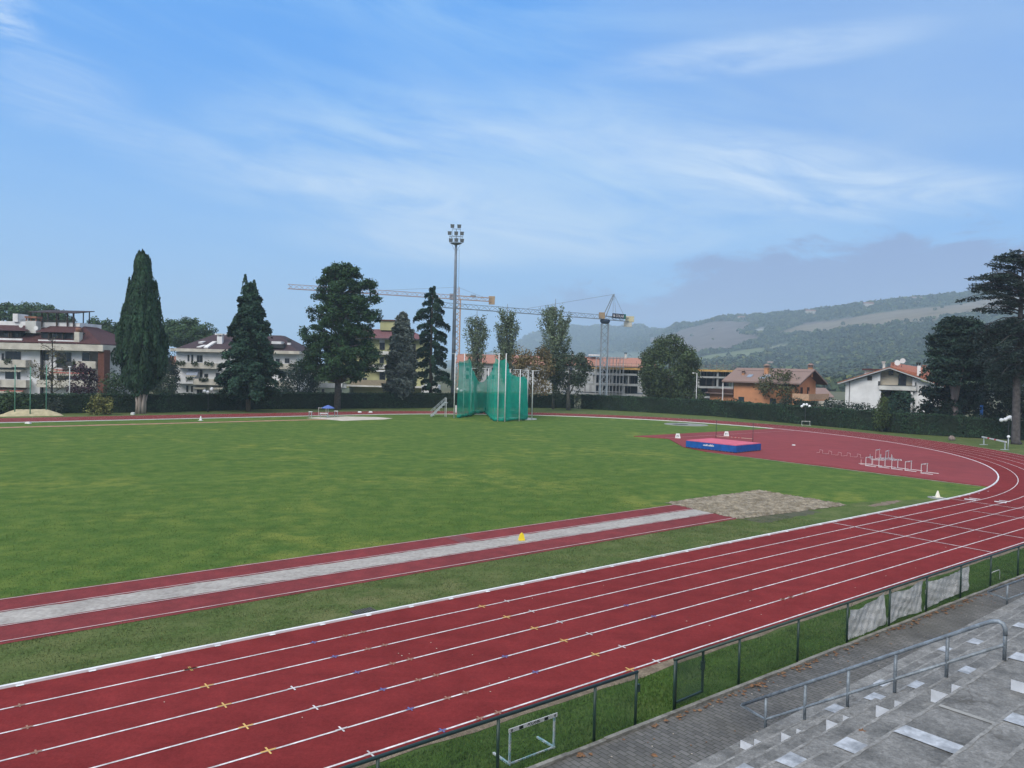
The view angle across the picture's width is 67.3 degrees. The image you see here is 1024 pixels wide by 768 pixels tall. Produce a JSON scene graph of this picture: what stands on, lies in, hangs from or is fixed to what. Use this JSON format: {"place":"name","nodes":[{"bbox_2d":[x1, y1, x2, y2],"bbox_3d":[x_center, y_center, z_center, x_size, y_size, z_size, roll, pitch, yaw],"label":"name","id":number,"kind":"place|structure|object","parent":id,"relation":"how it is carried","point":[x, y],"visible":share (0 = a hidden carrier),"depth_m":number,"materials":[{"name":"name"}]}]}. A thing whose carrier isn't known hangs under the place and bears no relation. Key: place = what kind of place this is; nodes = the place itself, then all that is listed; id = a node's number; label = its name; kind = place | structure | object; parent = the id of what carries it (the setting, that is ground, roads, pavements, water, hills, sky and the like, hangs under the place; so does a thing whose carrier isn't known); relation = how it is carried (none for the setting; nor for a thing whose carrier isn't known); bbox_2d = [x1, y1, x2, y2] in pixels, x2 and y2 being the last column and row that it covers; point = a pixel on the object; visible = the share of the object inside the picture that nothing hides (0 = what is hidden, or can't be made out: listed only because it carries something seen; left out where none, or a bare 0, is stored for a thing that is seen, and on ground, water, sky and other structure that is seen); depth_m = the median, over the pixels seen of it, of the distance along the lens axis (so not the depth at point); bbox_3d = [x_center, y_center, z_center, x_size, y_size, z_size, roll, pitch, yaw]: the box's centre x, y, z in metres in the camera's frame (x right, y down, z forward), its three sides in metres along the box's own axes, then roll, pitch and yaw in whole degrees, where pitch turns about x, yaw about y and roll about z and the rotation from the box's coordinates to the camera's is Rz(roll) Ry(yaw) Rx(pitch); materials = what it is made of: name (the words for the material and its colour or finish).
{"place":"outdoors","nodes":[
{"label":"outdoors","id":0,"kind":"place"},
{"bbox_2d":[0,310,130,394],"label":"apartment house","id":1,"kind":"structure","parent":0,"point":[23,338],"depth_m":125.96,"materials":[{"name":"paint"}]},
{"bbox_2d":[5,371,14,378],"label":"window","id":2,"kind":"structure","parent":1,"relation":"in","point":[8,375],"depth_m":125.98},
{"bbox_2d":[5,351,20,359],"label":"window","id":3,"kind":"structure","parent":1,"relation":"in","point":[14,355],"depth_m":125.89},
{"bbox_2d":[43,350,48,359],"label":"window","id":4,"kind":"structure","parent":1,"relation":"in","point":[45,355],"depth_m":125.89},
{"bbox_2d":[56,352,71,361],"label":"window","id":5,"kind":"structure","parent":1,"relation":"in","point":[68,354],"depth_m":125.89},
{"bbox_2d":[82,352,89,360],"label":"window","id":6,"kind":"structure","parent":1,"relation":"in","point":[85,356],"depth_m":125.89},
{"bbox_2d":[170,333,315,394],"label":"apartment house","id":7,"kind":"structure","parent":0,"point":[200,360],"depth_m":151.96,"materials":[{"name":"paint"}]},
{"bbox_2d":[0,505,735,644],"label":"jump runway","id":8,"kind":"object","parent":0,"point":[25,629],"visible":0.99,"depth_m":26.79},
{"bbox_2d":[0,509,708,624],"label":"runway gravel strip","id":9,"kind":"object","parent":8,"relation":"on","point":[28,614],"visible":0.99,"depth_m":27.03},
{"bbox_2d":[0,505,730,641],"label":"runway lines","id":10,"kind":"object","parent":8,"relation":"on","point":[318,575],"visible":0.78,"depth_m":26.91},
{"bbox_2d":[446,535,475,542],"bbox_3d":[-2.215,6.632,32.965,0.800,0.001,1.400,0,2,-38],"label":"runway patch","id":11,"kind":"object","parent":8,"relation":"on","point":[460,538],"visible":1,"depth_m":32.97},
{"bbox_2d":[317,320,440,393],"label":"yellow house","id":12,"kind":"structure","parent":0,"point":[372,382],"depth_m":164.87,"materials":[{"name":"paint"}]},
{"bbox_2d":[379,372,385,379],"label":"window","id":13,"kind":"structure","parent":12,"relation":"in","point":[381,377],"depth_m":164.95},
{"bbox_2d":[0,499,936,684],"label":"verge grass","id":14,"kind":"structure","parent":0,"point":[832,513],"depth_m":24.06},
{"bbox_2d":[744,510,821,522],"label":"trampled soil","id":15,"kind":"structure","parent":14,"relation":"on","point":[787,515],"depth_m":39.95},
{"bbox_2d":[868,500,898,506],"bbox_3d":[21.747,6.944,44.773,3.519,0.001,0.682,0,2,-41],"label":"bare patch","id":16,"kind":"object","parent":14,"relation":"on","point":[884,503],"visible":1,"depth_m":44.68,"materials":[{"name":"soil"}]},
{"bbox_2d":[0,414,985,619],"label":"infield grass","id":17,"kind":"structure","parent":0,"point":[76,463],"depth_m":48.56,"materials":[{"name":"plant"}]},
{"bbox_2d":[0,419,327,427],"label":"dirt runup","id":18,"kind":"object","parent":17,"relation":"on","point":[159,423],"visible":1,"depth_m":87.70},
{"bbox_2d":[312,416,390,420],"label":"concrete pad","id":19,"kind":"object","parent":17,"relation":"on","point":[344,418],"visible":1,"depth_m":102.99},
{"bbox_2d":[349,607,376,614],"bbox_3d":[-4.465,6.827,23.101,0.720,0.050,0.400,0,2,-38],"label":"drain grate","id":20,"kind":"object","parent":17,"relation":"on","point":[360,611],"visible":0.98,"depth_m":23.07,"materials":[{"name":"metal"}]},
{"bbox_2d":[430,397,446,416],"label":"judges steps","id":21,"kind":"structure","parent":17,"relation":"on","point":[436,410],"depth_m":110.16,"materials":[{"name":"metal"}]},
{"bbox_2d":[451,353,534,421],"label":"hammer cage","id":22,"kind":"object","parent":17,"relation":"on","point":[500,393],"visible":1,"depth_m":108.47,"materials":[{"name":"teal"}]},
{"bbox_2d":[664,423,707,425],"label":"throwing pad","id":23,"kind":"object","parent":17,"relation":"on","point":[692,424],"visible":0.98,"depth_m":106.53,"materials":[{"name":"concrete"}]},
{"bbox_2d":[669,490,844,518],"bbox_3d":[13.668,6.711,43.655,9.216,0.100,5.955,0,2,-34],"label":"landing pit","id":24,"kind":"object","parent":17,"relation":"on","point":[749,504],"visible":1,"depth_m":43.04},
{"bbox_2d":[0,411,1023,767],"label":"running track","id":25,"kind":"structure","parent":0,"point":[336,747],"depth_m":20.05,"materials":[{"name":"rubber"}]},
{"bbox_2d":[184,605,633,753],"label":"yellow track marks","id":26,"kind":"object","parent":25,"relation":"on","point":[225,706],"visible":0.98,"depth_m":17.53},
{"bbox_2d":[15,589,806,753],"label":"faded track marks","id":27,"kind":"object","parent":25,"relation":"on","point":[27,727],"visible":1,"depth_m":17.49},
{"bbox_2d":[288,600,659,755],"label":"white track marks","id":28,"kind":"object","parent":25,"relation":"on","point":[376,751],"visible":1,"depth_m":17.43},
{"bbox_2d":[310,605,655,731],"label":"blue track marks","id":29,"kind":"object","parent":25,"relation":"on","point":[413,707],"visible":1,"depth_m":18.53},
{"bbox_2d":[0,414,998,688],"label":"track kerb","id":30,"kind":"structure","parent":25,"relation":"on","point":[430,600],"depth_m":24.74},
{"bbox_2d":[0,411,1023,767],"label":"lane lines","id":31,"kind":"object","parent":25,"relation":"on","point":[514,633],"visible":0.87,"depth_m":20.25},
{"bbox_2d":[0,408,1023,454],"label":"grass","id":32,"kind":"structure","parent":0,"point":[998,445],"depth_m":110.99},
{"bbox_2d":[14,365,15,411],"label":"net post","id":33,"kind":"object","parent":32,"relation":"on","point":[14,387],"visible":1,"depth_m":93.68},
{"bbox_2d":[0,389,35,411],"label":"green bush","id":34,"kind":"object","parent":32,"relation":"on","point":[10,396],"visible":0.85,"depth_m":95.54,"materials":[{"name":"green plant"}]},
{"bbox_2d":[29,367,30,413],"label":"net post","id":35,"kind":"object","parent":32,"relation":"on","point":[30,390],"visible":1,"depth_m":94.24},
{"bbox_2d":[0,409,63,416],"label":"sand mound","id":36,"kind":"object","parent":32,"relation":"on","point":[34,412],"visible":0.99,"depth_m":94.57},
{"bbox_2d":[42,397,63,413],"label":"grey bush","id":37,"kind":"object","parent":32,"relation":"on","point":[57,402],"visible":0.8,"depth_m":98.66,"materials":[{"name":"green plant"}]},
{"bbox_2d":[0,392,166,413],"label":"hedge","id":38,"kind":"object","parent":32,"relation":"on","point":[77,403],"visible":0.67,"depth_m":101.40,"materials":[{"name":"green plant"}]},
{"bbox_2d":[82,393,108,414],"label":"yellow shrub","id":39,"kind":"object","parent":32,"relation":"on","point":[97,399],"visible":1,"depth_m":98.44,"materials":[{"name":"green plant"}]},
{"bbox_2d":[97,396,114,414],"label":"yellow shrub","id":40,"kind":"object","parent":32,"relation":"on","point":[108,410],"visible":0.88,"depth_m":99.29,"materials":[{"name":"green plant"}]},
{"bbox_2d":[110,249,169,413],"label":"cypress tree","id":41,"kind":"object","parent":32,"relation":"on","point":[140,350],"visible":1,"depth_m":101.33,"materials":[{"name":"green plant"}]},
{"bbox_2d":[203,387,213,411],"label":"park lamp","id":42,"kind":"object","parent":32,"relation":"on","point":[208,392],"visible":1,"depth_m":108.51,"materials":[{"name":"metal"}]},
{"bbox_2d":[214,274,285,411],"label":"conifer tree","id":43,"kind":"object","parent":32,"relation":"on","point":[248,375],"visible":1,"depth_m":110.46,"materials":[{"name":"green plant"}]},
{"bbox_2d":[277,364,322,393],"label":"dark tree","id":44,"kind":"object","parent":32,"relation":"on","point":[299,376],"visible":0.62,"depth_m":126.76,"materials":[{"name":"green plant"}]},
{"bbox_2d":[294,261,382,409],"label":"pine tree","id":45,"kind":"object","parent":32,"relation":"on","point":[342,308],"visible":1,"depth_m":119.14,"materials":[{"name":"green plant"}]},
{"bbox_2d":[158,391,577,412],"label":"hedge","id":46,"kind":"object","parent":32,"relation":"on","point":[181,402],"visible":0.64,"depth_m":122.88,"materials":[{"name":"green plant"}]},
{"bbox_2d":[381,311,418,399],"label":"silver cedar tree","id":47,"kind":"object","parent":32,"relation":"on","point":[401,373],"visible":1,"depth_m":129.44,"materials":[{"name":"green plant"}]},
{"bbox_2d":[413,286,452,392],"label":"deodar tree","id":48,"kind":"object","parent":32,"relation":"on","point":[438,357],"visible":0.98,"depth_m":134.50,"materials":[{"name":"green plant"}]},
{"bbox_2d":[448,224,463,393],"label":"floodlight mast","id":49,"kind":"object","parent":32,"relation":"on","point":[455,243],"visible":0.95,"depth_m":136.26,"materials":[{"name":"metal"}]},
{"bbox_2d":[461,314,493,380],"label":"poplar tree","id":50,"kind":"object","parent":32,"relation":"on","point":[477,340],"visible":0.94,"depth_m":130.50,"materials":[{"name":"green plant"}]},
{"bbox_2d":[491,304,521,372],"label":"poplar tree","id":51,"kind":"object","parent":32,"relation":"on","point":[506,344],"visible":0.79,"depth_m":132.23,"materials":[{"name":"green plant"}]},
{"bbox_2d":[511,345,557,411],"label":"autumn tree","id":52,"kind":"object","parent":32,"relation":"on","point":[521,362],"visible":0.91,"depth_m":127.48,"materials":[{"name":"brown plant"}]},
{"bbox_2d":[536,300,572,408],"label":"poplar tree","id":53,"kind":"object","parent":32,"relation":"on","point":[553,340],"visible":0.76,"depth_m":136.92,"materials":[{"name":"green plant"}]},
{"bbox_2d":[543,348,594,409],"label":"grey green tree","id":54,"kind":"object","parent":32,"relation":"on","point":[565,363],"visible":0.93,"depth_m":135.30,"materials":[{"name":"green plant"}]},
{"bbox_2d":[366,548,1023,767],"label":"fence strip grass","id":55,"kind":"structure","parent":32,"relation":"on","point":[580,737],"depth_m":17.01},
{"bbox_2d":[493,713,557,765],"bbox_3d":[0.249,6.778,14.918,1.200,0.700,0.537,0,2,-38],"label":"hurdle","id":56,"kind":"object","parent":55,"relation":"on","point":[548,717],"visible":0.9,"depth_m":14.72,"materials":[{"name":"white metal"}]},
{"bbox_2d":[339,544,1023,767],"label":"fence","id":57,"kind":"object","parent":55,"relation":"on","point":[377,758],"visible":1,"depth_m":17.44,"materials":[{"name":"metal"}]},
{"bbox_2d":[675,651,704,708],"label":"gate","id":58,"kind":"structure","parent":57,"relation":"attached to","point":[702,662],"depth_m":17.36,"materials":[{"name":"metal"}]},
{"bbox_2d":[848,593,885,639],"bbox_3d":[10.255,6.647,22.205,2.180,1.141,0.147,0,2,-38],"label":"tarpaulin","id":59,"kind":"object","parent":57,"relation":"attached to","point":[860,617],"visible":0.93,"depth_m":22.29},
{"bbox_2d":[887,580,922,622],"bbox_3d":[12.132,6.645,23.667,2.261,1.115,0.137,0,2,-38],"label":"tarpaulin","id":60,"kind":"object","parent":57,"relation":"attached to","point":[905,598],"visible":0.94,"depth_m":23.69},
{"bbox_2d":[924,564,969,608],"bbox_3d":[14.463,6.653,25.484,3.290,1.104,0.127,0,2,-38],"label":"tarpaulin","id":61,"kind":"object","parent":57,"relation":"attached to","point":[956,583],"visible":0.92,"depth_m":25.50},
{"bbox_2d":[354,546,1023,767],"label":"soil edge","id":62,"kind":"object","parent":55,"relation":"on","point":[648,670],"visible":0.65,"depth_m":18.87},
{"bbox_2d":[371,548,1023,767],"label":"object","id":63,"kind":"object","parent":55,"relation":"on","point":[645,692],"depth_m":18.13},
{"bbox_2d":[577,394,966,436],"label":"hedge","id":64,"kind":"object","parent":32,"relation":"on","point":[934,424],"visible":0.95,"depth_m":115.43,"materials":[{"name":"green plant"}]},
{"bbox_2d":[527,574,1023,767],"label":"pavement kerb","id":65,"kind":"structure","parent":32,"relation":"on","point":[565,755],"depth_m":17.98,"materials":[{"name":"concrete"}]},
{"bbox_2d":[794,400,818,406],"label":"dark bush","id":66,"kind":"object","parent":32,"relation":"on","point":[812,403],"visible":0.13,"depth_m":125.25,"materials":[{"name":"green plant"}]},
{"bbox_2d":[814,397,841,407],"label":"dark bush","id":67,"kind":"object","parent":32,"relation":"on","point":[827,404],"visible":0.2,"depth_m":121.71,"materials":[{"name":"green plant"}]},
{"bbox_2d":[831,400,851,407],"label":"dark bush","id":68,"kind":"object","parent":32,"relation":"on","point":[840,405],"visible":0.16,"depth_m":117.69,"materials":[{"name":"green plant"}]},
{"bbox_2d":[848,402,874,410],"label":"dark bush","id":69,"kind":"object","parent":32,"relation":"on","point":[856,407],"visible":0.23,"depth_m":115.96,"materials":[{"name":"green plant"}]},
{"bbox_2d":[871,393,891,431],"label":"cone shrub","id":70,"kind":"object","parent":32,"relation":"on","point":[882,404],"visible":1,"depth_m":100.69,"materials":[{"name":"green plant"}]},
{"bbox_2d":[915,315,996,417],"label":"multi stem tree","id":71,"kind":"object","parent":32,"relation":"on","point":[952,369],"visible":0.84,"depth_m":98.00,"materials":[{"name":"green plant"}]},
{"bbox_2d":[955,249,1023,444],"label":"cedar tree","id":72,"kind":"object","parent":32,"relation":"on","point":[1009,360],"visible":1,"depth_m":86.74,"materials":[{"name":"green plant"}]},
{"bbox_2d":[980,436,1008,449],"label":"steeplechase barrier","id":73,"kind":"object","parent":32,"relation":"on","point":[983,437],"visible":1,"depth_m":81.92,"materials":[{"name":"metal"}]},
{"bbox_2d":[999,415,1011,442],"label":"park lamp","id":74,"kind":"object","parent":32,"relation":"on","point":[1007,418],"visible":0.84,"depth_m":88.67,"materials":[{"name":"metal"}]},
{"bbox_2d":[0,0,1023,361],"label":"sky","id":75,"kind":"structure","parent":0,"point":[677,160],"materials":[{"name":"blue"}]},
{"bbox_2d":[149,363,1023,417],"bbox_3d":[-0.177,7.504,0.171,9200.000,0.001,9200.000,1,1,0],"label":"ground","id":76,"kind":"structure","parent":0,"point":[840,396],"depth_m":258.16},
{"bbox_2d":[0,301,75,322],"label":"umbrella pine","id":77,"kind":"object","parent":76,"relation":"on","point":[8,310],"visible":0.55,"depth_m":186.42,"materials":[{"name":"green plant"}]},
{"bbox_2d":[27,333,78,393],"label":"bare tree","id":78,"kind":"object","parent":76,"relation":"on","point":[58,355],"visible":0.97,"depth_m":112.87,"materials":[{"name":"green plant"}]},
{"bbox_2d":[65,361,100,394],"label":"purple tree","id":79,"kind":"object","parent":76,"relation":"on","point":[82,369],"visible":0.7,"depth_m":111.22,"materials":[{"name":"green plant"}]},
{"bbox_2d":[86,316,118,333],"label":"umbrella pine","id":80,"kind":"object","parent":76,"relation":"on","point":[108,326],"visible":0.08,"depth_m":178.19,"materials":[{"name":"green plant"}]},
{"bbox_2d":[96,368,130,394],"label":"tree","id":81,"kind":"object","parent":76,"relation":"on","point":[114,383],"visible":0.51,"depth_m":117.14,"materials":[{"name":"green plant"}]},
{"bbox_2d":[150,365,176,393],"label":"tree","id":82,"kind":"object","parent":76,"relation":"on","point":[156,390],"visible":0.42,"depth_m":121.78,"materials":[{"name":"green plant"}]},
{"bbox_2d":[158,348,180,393],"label":"dark tree","id":83,"kind":"object","parent":76,"relation":"on","point":[174,371],"visible":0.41,"depth_m":139.87,"materials":[{"name":"green plant"}]},
{"bbox_2d":[162,316,218,347],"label":"umbrella pine","id":84,"kind":"object","parent":76,"relation":"on","point":[180,334],"visible":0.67,"depth_m":180.81,"materials":[{"name":"green plant"}]},
{"bbox_2d":[288,284,494,388],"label":"tower crane","id":85,"kind":"object","parent":76,"relation":"on","point":[491,301],"visible":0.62,"depth_m":230.65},
{"bbox_2d":[442,294,633,394],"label":"tower crane","id":86,"kind":"object","parent":76,"relation":"on","point":[629,320],"visible":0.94,"depth_m":175.09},
{"bbox_2d":[456,352,642,392],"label":"long building","id":87,"kind":"structure","parent":76,"relation":"on","point":[628,362],"depth_m":226.08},
{"bbox_2d":[563,361,646,395],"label":"concrete frame","id":88,"kind":"object","parent":76,"relation":"on","point":[630,384],"visible":0.6,"depth_m":188.73,"materials":[{"name":"concrete"}]},
{"bbox_2d":[595,356,623,394],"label":"scaffolding","id":89,"kind":"object","parent":76,"relation":"on","point":[613,366],"visible":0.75,"depth_m":183.04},
{"bbox_2d":[636,332,705,399],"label":"round tree","id":90,"kind":"object","parent":76,"relation":"on","point":[655,380],"visible":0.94,"depth_m":141.39,"materials":[{"name":"green plant"}]},
{"bbox_2d":[672,363,733,399],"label":"concrete frame","id":91,"kind":"object","parent":76,"relation":"on","point":[713,379],"visible":0.41,"depth_m":185.56,"materials":[{"name":"concrete"}]},
{"bbox_2d":[705,363,843,407],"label":"orange house","id":92,"kind":"structure","parent":76,"relation":"on","point":[807,381],"depth_m":138.64,"materials":[{"name":"paint"}]},
{"bbox_2d":[753,367,799,403],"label":"garden tree","id":93,"kind":"object","parent":76,"relation":"on","point":[768,388],"visible":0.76,"depth_m":134.52,"materials":[{"name":"green plant"}]},
{"bbox_2d":[770,396,802,404],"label":"dark bush","id":94,"kind":"object","parent":76,"relation":"on","point":[788,398],"visible":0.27,"depth_m":127.31,"materials":[{"name":"green plant"}]},
{"bbox_2d":[837,358,940,414],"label":"white villa","id":95,"kind":"object","parent":76,"relation":"on","point":[868,386],"visible":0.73,"depth_m":122.46,"materials":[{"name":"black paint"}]},
{"bbox_2d":[898,374,905,384],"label":"balcony door","id":96,"kind":"structure","parent":95,"relation":"in","point":[902,377],"depth_m":121.39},
{"bbox_2d":[887,384,914,412],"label":"ornamental conifer","id":97,"kind":"object","parent":76,"relation":"on","point":[895,402],"visible":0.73,"depth_m":119.80,"materials":[{"name":"green plant"}]},
{"bbox_2d":[957,416,1023,439],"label":"hedge","id":98,"kind":"object","parent":76,"relation":"on","point":[979,427],"visible":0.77,"depth_m":94.38,"materials":[{"name":"green plant"}]},
{"bbox_2d":[959,367,1023,419],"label":"shade tree","id":99,"kind":"object","parent":76,"relation":"on","point":[1004,395],"visible":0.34,"depth_m":104.55,"materials":[{"name":"green plant"}]},
{"bbox_2d":[437,297,1018,367],"bbox_3d":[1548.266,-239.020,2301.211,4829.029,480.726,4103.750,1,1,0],"label":"hills","id":100,"kind":"structure","parent":0,"point":[723,333],"depth_m":1437.63,"materials":[{"name":"plant"}]},
{"bbox_2d":[500,290,1023,393],"bbox_3d":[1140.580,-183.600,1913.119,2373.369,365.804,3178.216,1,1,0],"label":"woods","id":101,"kind":"object","parent":100,"relation":"on","point":[833,365],"visible":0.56,"depth_m":1160.37,"materials":[{"name":"green plant"}]},
{"bbox_2d":[543,577,1023,767],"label":"pavement","id":102,"kind":"structure","parent":0,"point":[726,723],"depth_m":17.27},
{"bbox_2d":[576,578,1021,765],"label":"leaf litter","id":103,"kind":"object","parent":102,"relation":"on","point":[655,725],"visible":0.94,"depth_m":19.30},
{"bbox_2d":[688,596,1023,767],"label":"grandstand","id":104,"kind":"object","parent":102,"relation":"on","point":[968,713],"visible":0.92,"depth_m":11.97,"materials":[{"name":"concrete"}]},
{"bbox_2d":[740,619,1007,727],"bbox_3d":[6.518,5.552,14.559,0.068,3.463,4.937,0,2,-40],"label":"handrail","id":105,"kind":"object","parent":104,"relation":"on","point":[894,679],"visible":0.98,"depth_m":14.05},
{"bbox_2d":[987,578,1023,604],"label":"handrail","id":106,"kind":"object","parent":102,"relation":"on","point":[1002,586],"visible":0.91,"depth_m":25.15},
{"bbox_2d":[634,429,997,486],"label":"jump apron","id":107,"kind":"object","parent":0,"point":[777,445],"visible":0.98,"depth_m":71.17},
{"bbox_2d":[686,438,760,452],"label":"landing mat","id":108,"kind":"object","parent":107,"relation":"on","point":[725,445],"visible":1,"depth_m":72.14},
{"bbox_2d":[815,388,833,399],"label":"house","id":109,"kind":"structure","parent":0,"point":[822,391],"depth_m":159.62,"materials":[{"name":"white tile"}]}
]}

